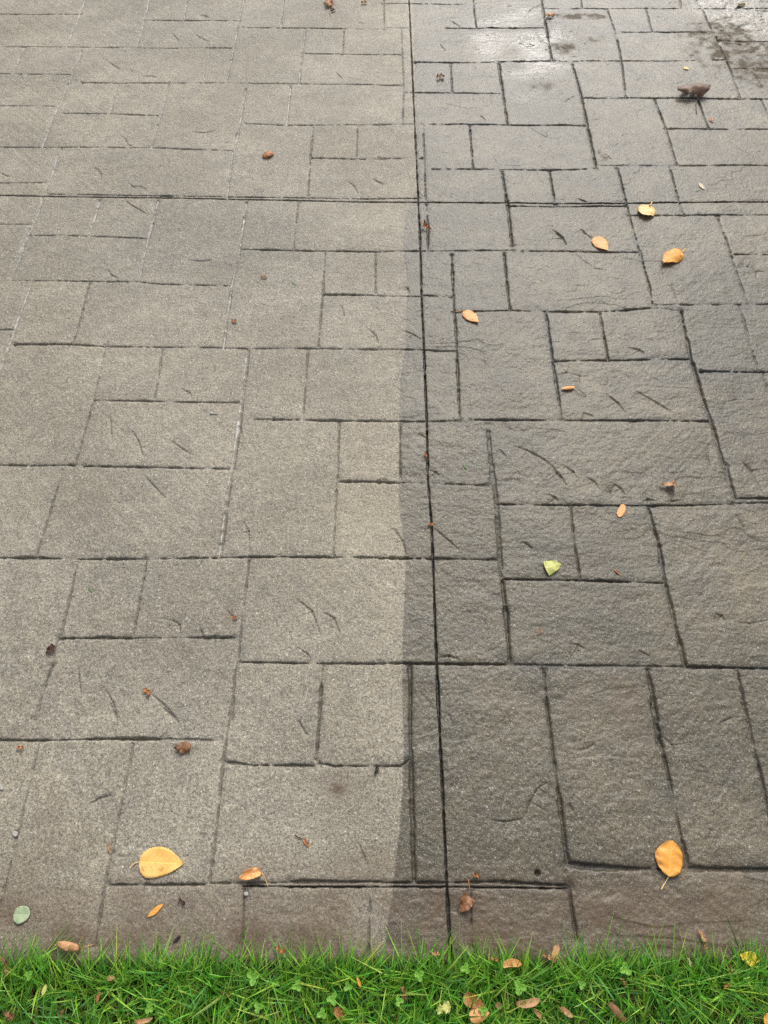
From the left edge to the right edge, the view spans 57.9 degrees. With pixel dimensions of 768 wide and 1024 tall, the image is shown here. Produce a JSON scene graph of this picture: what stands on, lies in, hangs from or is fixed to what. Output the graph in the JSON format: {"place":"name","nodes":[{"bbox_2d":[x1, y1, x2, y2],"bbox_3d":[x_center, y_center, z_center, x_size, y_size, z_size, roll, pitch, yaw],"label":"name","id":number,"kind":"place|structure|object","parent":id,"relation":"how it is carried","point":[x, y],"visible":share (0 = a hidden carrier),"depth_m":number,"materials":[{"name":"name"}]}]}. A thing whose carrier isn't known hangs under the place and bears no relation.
{"place":"outdoors","nodes":[
{"label":"outdoors","id":0,"kind":"place"},
{"bbox_2d":[0,0,767,965],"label":"patio","id":1,"kind":"structure","parent":0,"point":[586,752],"depth_m":1.96,"materials":[{"name":"concrete"}]},
{"bbox_2d":[13,906,29,923],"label":"fallen leaf","id":2,"kind":"object","parent":1,"relation":"on","point":[21,914],"visible":1,"depth_m":1.43,"materials":[{"name":"green plant"}]},
{"bbox_2d":[45,644,54,652],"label":"fallen leaf","id":3,"kind":"object","parent":1,"relation":"on","point":[51,648],"visible":1,"depth_m":1.70,"materials":[{"name":"brown plant"}]},
{"bbox_2d":[143,688,150,693],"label":"leaf scrap","id":4,"kind":"object","parent":1,"relation":"on","point":[148,691],"visible":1,"depth_m":1.65,"materials":[{"name":"brown plant"}]},
{"bbox_2d":[148,904,162,916],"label":"fallen leaf","id":5,"kind":"object","parent":1,"relation":"on","point":[155,910],"visible":1,"depth_m":1.43,"materials":[{"name":"plant"}]},
{"bbox_2d":[129,847,182,878],"bbox_3d":[-0.480,0.742,1.470,0.113,0.004,0.061,1,60,1],"label":"fallen leaf","id":6,"kind":"object","parent":1,"relation":"on","point":[154,862],"visible":1,"depth_m":1.47,"materials":[{"name":"yellow plant"}]},
{"bbox_2d":[173,741,190,753],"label":"fallen leaf","id":7,"kind":"object","parent":1,"relation":"on","point":[183,748],"visible":1,"depth_m":1.58,"materials":[{"name":"brown plant"}]},
{"bbox_2d":[238,868,267,885],"bbox_3d":[-0.271,0.759,1.451,0.064,0.021,0.030,9,61,5],"label":"fallen leaf","id":8,"kind":"object","parent":1,"relation":"on","point":[249,873],"visible":1,"depth_m":1.45,"materials":[{"name":"orange plant"}]},
{"bbox_2d":[262,151,273,158],"bbox_3d":[-0.447,-1.381,2.677,0.050,0.012,0.035,-38,67,-20],"label":"leaf scrap","id":9,"kind":"object","parent":1,"relation":"on","point":[266,154],"visible":1,"depth_m":2.67,"materials":[{"name":"brown plant"}]},
{"bbox_2d":[276,946,284,953],"bbox_3d":[-0.206,0.872,1.383,0.019,0.010,0.010,23,63,12],"label":"leaf scrap","id":10,"kind":"object","parent":1,"relation":"on","point":[281,951],"visible":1,"depth_m":1.38,"materials":[{"name":"brown plant"}]},
{"bbox_2d":[295,835,308,846],"bbox_3d":[-0.174,0.705,1.493,0.038,0.004,0.009,34,66,18],"label":"leaf scrap","id":11,"kind":"object","parent":1,"relation":"on","point":[306,843],"visible":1,"depth_m":1.49,"materials":[{"name":"brown plant"}]},
{"bbox_2d":[325,0,333,15],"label":"fallen leaf","id":12,"kind":"object","parent":1,"relation":"on","point":[329,3],"visible":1,"depth_m":3.23,"materials":[{"name":"orange plant"}]},
{"bbox_2d":[422,219,430,228],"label":"fallen leaf","id":13,"kind":"object","parent":1,"relation":"on","point":[425,225],"visible":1,"depth_m":2.46,"materials":[{"name":"brown plant"}]},
{"bbox_2d":[429,951,438,955],"bbox_3d":[0.100,0.879,1.382,0.023,0.010,0.008,4,60,2],"label":"leaf scrap","id":14,"kind":"object","parent":1,"relation":"on","point":[434,953],"visible":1,"depth_m":1.38,"materials":[{"name":"brown plant"}]},
{"bbox_2d":[459,879,474,912],"bbox_3d":[0.174,0.798,1.435,0.027,0.015,0.065,23,63,13],"label":"fallen leaf","id":15,"kind":"object","parent":1,"relation":"on","point":[466,903],"visible":1,"depth_m":1.43,"materials":[{"name":"brown plant"}]},
{"bbox_2d":[456,310,478,321],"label":"fallen leaf","id":16,"kind":"object","parent":1,"relation":"on","point":[469,315],"visible":1,"depth_m":2.25,"materials":[{"name":"orange plant"}]},
{"bbox_2d":[543,954,552,959],"bbox_3d":[0.326,0.883,1.378,0.021,0.008,0.009,17,62,9],"label":"leaf scrap","id":17,"kind":"object","parent":1,"relation":"on","point":[546,956],"visible":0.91,"depth_m":1.38,"materials":[{"name":"brown plant"}]},
{"bbox_2d":[545,12,554,16],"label":"fallen leaf","id":18,"kind":"object","parent":1,"relation":"on","point":[552,14],"visible":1,"depth_m":3.18,"materials":[{"name":"brown plant"}]},
{"bbox_2d":[543,561,560,575],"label":"fallen leaf","id":19,"kind":"object","parent":1,"relation":"on","point":[552,567],"visible":1,"depth_m":1.81,"materials":[{"name":"yellow plant"}]},
{"bbox_2d":[562,386,585,394],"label":"fallen leaf","id":20,"kind":"object","parent":1,"relation":"on","point":[569,387],"visible":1,"depth_m":2.10,"materials":[{"name":"orange plant"}]},
{"bbox_2d":[591,234,607,249],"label":"fallen leaf","id":21,"kind":"object","parent":1,"relation":"on","point":[599,242],"visible":1,"depth_m":2.43,"materials":[{"name":"orange plant"}]},
{"bbox_2d":[638,201,655,215],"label":"fallen leaf","id":22,"kind":"object","parent":1,"relation":"on","point":[646,209],"visible":1,"depth_m":2.51,"materials":[{"name":"yellow plant"}]},
{"bbox_2d":[658,481,676,486],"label":"fallen leaf","id":23,"kind":"object","parent":1,"relation":"on","point":[672,483],"visible":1,"depth_m":1.93,"materials":[{"name":"brown plant"}]},
{"bbox_2d":[655,840,682,889],"bbox_3d":[0.596,0.742,1.468,0.090,0.011,0.060,-33,65,-17],"label":"fallen leaf","id":24,"kind":"object","parent":1,"relation":"on","point":[669,857],"visible":1,"depth_m":1.47,"materials":[{"name":"orange plant"}]},
{"bbox_2d":[662,248,684,262],"bbox_3d":[0.998,-0.882,2.390,0.117,0.015,0.059,-15,61,-8],"label":"fallen leaf","id":25,"kind":"object","parent":1,"relation":"on","point":[675,255],"visible":1,"depth_m":2.38,"materials":[{"name":"orange plant"}]},
{"bbox_2d":[677,83,710,113],"bbox_3d":[1.257,-1.713,2.847,0.120,0.040,0.174,26,64,14],"label":"fallen leaf","id":26,"kind":"object","parent":1,"relation":"on","point":[699,90],"visible":1,"depth_m":2.84,"materials":[{"name":"plant"}]},
{"bbox_2d":[698,930,706,941],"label":"seed wing","id":27,"kind":"structure","parent":1,"relation":"on","point":[702,935],"depth_m":1.40,"materials":[{"name":"brown plant"}]},
{"bbox_2d":[0,908,767,1023],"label":"grass","id":28,"kind":"structure","parent":0,"point":[674,984],"depth_m":1.36,"materials":[{"name":"green plant"}]},
{"bbox_2d":[0,956,8,976],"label":"fallen leaf","id":29,"kind":"object","parent":28,"relation":"on","point":[4,963],"visible":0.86,"depth_m":1.38,"materials":[{"name":"brown plant"}]},
{"bbox_2d":[3,1010,14,1019],"bbox_3d":[-0.722,0.968,1.334,0.024,0.008,0.014,23,63,12],"label":"leaf scrap","id":30,"kind":"object","parent":28,"relation":"on","point":[8,1015],"visible":1,"depth_m":1.33,"materials":[{"name":"brown plant"}]},
{"bbox_2d":[24,971,34,980],"bbox_3d":[-0.696,0.919,1.379,0.017,0.053,0.017,0,60,0],"label":"clover","id":31,"kind":"object","parent":28,"relation":"on","point":[29,973],"visible":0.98,"depth_m":1.36,"materials":[{"name":"green plant"}]},
{"bbox_2d":[41,985,46,995],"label":"fallen leaf","id":32,"kind":"object","parent":28,"relation":"on","point":[44,989],"visible":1,"depth_m":1.35,"materials":[{"name":"yellow plant"}]},
{"bbox_2d":[55,941,94,951],"bbox_3d":[-0.618,0.867,1.384,0.081,0.008,0.017,4,60,2],"label":"fallen leaf","id":33,"kind":"object","parent":28,"relation":"on","point":[66,946],"visible":0.99,"depth_m":1.38,"materials":[{"name":"brown plant"}]},
{"bbox_2d":[134,1017,151,1023],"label":"seed wing","id":34,"kind":"structure","parent":28,"relation":"on","point":[143,1021],"depth_m":1.33,"materials":[{"name":"beige plant"}]},
{"bbox_2d":[145,1002,152,1013],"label":"clover","id":35,"kind":"object","parent":28,"relation":"on","point":[148,1008],"visible":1,"depth_m":1.33,"materials":[{"name":"green plant"}]},
{"bbox_2d":[247,971,258,985],"bbox_3d":[-0.256,0.922,1.375,0.024,0.057,0.025,0,60,0],"label":"clover","id":36,"kind":"object","parent":28,"relation":"on","point":[252,977],"visible":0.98,"depth_m":1.35,"materials":[{"name":"green plant"}]},
{"bbox_2d":[254,1002,263,1013],"bbox_3d":[-0.240,0.962,1.352,0.019,0.058,0.019,0,60,0],"label":"clover","id":37,"kind":"object","parent":28,"relation":"on","point":[257,1006],"visible":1,"depth_m":1.33,"materials":[{"name":"green plant"}]},
{"bbox_2d":[292,980,300,991],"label":"clover","id":38,"kind":"object","parent":28,"relation":"on","point":[296,986],"visible":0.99,"depth_m":1.34,"materials":[{"name":"green plant"}]},
{"bbox_2d":[316,1008,326,1018],"bbox_3d":[-0.119,0.970,1.349,0.019,0.056,0.018,0,60,0],"label":"clover","id":39,"kind":"object","parent":28,"relation":"on","point":[321,1014],"visible":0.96,"depth_m":1.32,"materials":[{"name":"green plant"}]},
{"bbox_2d":[326,993,336,1005],"bbox_3d":[-0.101,0.950,1.359,0.020,0.058,0.021,0,60,0],"label":"clover","id":40,"kind":"object","parent":28,"relation":"on","point":[331,1000],"visible":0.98,"depth_m":1.34,"materials":[{"name":"green plant"}]},
{"bbox_2d":[333,1007,342,1020],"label":"fallen leaf","id":41,"kind":"object","parent":28,"relation":"on","point":[336,1010],"visible":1,"depth_m":1.34,"materials":[{"name":"brown plant"}]},
{"bbox_2d":[344,981,351,991],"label":"clover","id":42,"kind":"object","parent":28,"relation":"on","point":[347,987],"visible":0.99,"depth_m":1.34,"materials":[{"name":"green plant"}]},
{"bbox_2d":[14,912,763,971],"bbox_3d":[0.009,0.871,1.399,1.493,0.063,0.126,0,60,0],"label":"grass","id":43,"kind":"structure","parent":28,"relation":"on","point":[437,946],"depth_m":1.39,"materials":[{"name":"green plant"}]},
{"bbox_2d":[396,996,403,1006],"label":"clover","id":44,"kind":"object","parent":28,"relation":"on","point":[399,1000],"visible":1,"depth_m":1.34,"materials":[{"name":"green plant"}]},
{"bbox_2d":[400,986,406,999],"bbox_3d":[0.038,0.939,1.354,0.011,0.009,0.025,-15,61,-8],"label":"leaf scrap","id":45,"kind":"object","parent":28,"relation":"on","point":[404,994],"visible":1,"depth_m":1.35,"materials":[{"name":"brown plant"}]},
{"bbox_2d":[414,971,423,981],"bbox_3d":[0.069,0.918,1.377,0.019,0.059,0.019,0,60,0],"label":"clover","id":46,"kind":"object","parent":28,"relation":"on","point":[419,974],"visible":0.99,"depth_m":1.35,"materials":[{"name":"green plant"}]},
{"bbox_2d":[436,1000,450,1014],"bbox_3d":[0.115,0.953,1.335,0.029,0.008,0.023,-8,61,-4],"label":"leaf scrap","id":47,"kind":"object","parent":28,"relation":"on","point":[445,1007],"visible":1,"depth_m":1.33,"materials":[{"name":"yellow plant"}]},
{"bbox_2d":[460,963,468,973],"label":"clover","id":48,"kind":"object","parent":28,"relation":"on","point":[465,967],"visible":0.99,"depth_m":1.36,"materials":[{"name":"green plant"}]},
{"bbox_2d":[463,992,483,1008],"bbox_3d":[0.174,0.947,1.342,0.044,0.006,0.024,22,63,12],"label":"fallen leaf","id":49,"kind":"object","parent":28,"relation":"on","point":[477,1003],"visible":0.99,"depth_m":1.34,"materials":[{"name":"brown plant"}]},
{"bbox_2d":[469,1008,488,1023],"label":"fallen leaf","id":50,"kind":"object","parent":28,"relation":"on","point":[475,1020],"visible":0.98,"depth_m":1.33,"materials":[{"name":"plant"}]},
{"bbox_2d":[478,1006,486,1016],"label":"clover","id":51,"kind":"object","parent":28,"relation":"on","point":[480,1008],"visible":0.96,"depth_m":1.33,"materials":[{"name":"green plant"}]},
{"bbox_2d":[496,1002,503,1009],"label":"fallen leaf","id":52,"kind":"object","parent":28,"relation":"on","point":[497,1004],"visible":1,"depth_m":1.35,"materials":[{"name":"brown plant"}]},
{"bbox_2d":[503,959,521,967],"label":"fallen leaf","id":53,"kind":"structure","parent":28,"relation":"on","point":[514,962],"depth_m":1.38,"materials":[{"name":"brown plant"}]},
{"bbox_2d":[514,980,526,995],"bbox_3d":[0.264,0.933,1.367,0.024,0.062,0.025,0,60,0],"label":"clover","id":54,"kind":"object","parent":28,"relation":"on","point":[520,986],"visible":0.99,"depth_m":1.34,"materials":[{"name":"green plant"}]},
{"bbox_2d":[516,998,539,1007],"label":"seed wing","id":55,"kind":"structure","parent":28,"relation":"on","point":[531,1002],"depth_m":1.34,"materials":[{"name":"brown plant"}]},
{"bbox_2d":[534,1008,540,1018],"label":"seed wing","id":56,"kind":"structure","parent":28,"relation":"on","point":[537,1013],"depth_m":1.34,"materials":[{"name":"brown plant"}]},
{"bbox_2d":[551,945,559,962],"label":"seed wing","id":57,"kind":"structure","parent":28,"relation":"on","point":[557,947],"depth_m":1.38,"materials":[{"name":"brown plant"}]},
{"bbox_2d":[560,1006,572,1017],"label":"seed wing","id":58,"kind":"structure","parent":28,"relation":"on","point":[565,1010],"depth_m":1.34,"materials":[{"name":"brown plant"}]},
{"bbox_2d":[578,980,585,989],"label":"clover","id":59,"kind":"object","parent":28,"relation":"on","point":[582,985],"visible":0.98,"depth_m":1.35,"materials":[{"name":"green plant"}]},
{"bbox_2d":[609,1002,624,1021],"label":"seed wing","id":60,"kind":"structure","parent":28,"relation":"on","point":[614,1008],"depth_m":1.34,"materials":[{"name":"brown plant"}]},
{"bbox_2d":[620,962,630,975],"bbox_3d":[0.474,0.909,1.386,0.022,0.052,0.023,0,60,0],"label":"clover","id":61,"kind":"object","parent":28,"relation":"on","point":[627,972],"visible":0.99,"depth_m":1.36,"materials":[{"name":"green plant"}]},
{"bbox_2d":[740,951,759,966],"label":"fallen leaf","id":62,"kind":"object","parent":28,"relation":"on","point":[747,956],"visible":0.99,"depth_m":1.38,"materials":[{"name":"yellow plant"}]},
{"bbox_2d":[763,1013,767,1023],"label":"fallen leaf","id":63,"kind":"object","parent":28,"relation":"on","point":[765,1018],"visible":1,"depth_m":1.33,"materials":[{"name":"orange plant"}]},
{"bbox_2d":[617,504,625,516],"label":"fallen leaf","id":64,"kind":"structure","parent":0,"point":[621,510],"depth_m":1.90,"materials":[{"name":"orange plant"}]}
]}

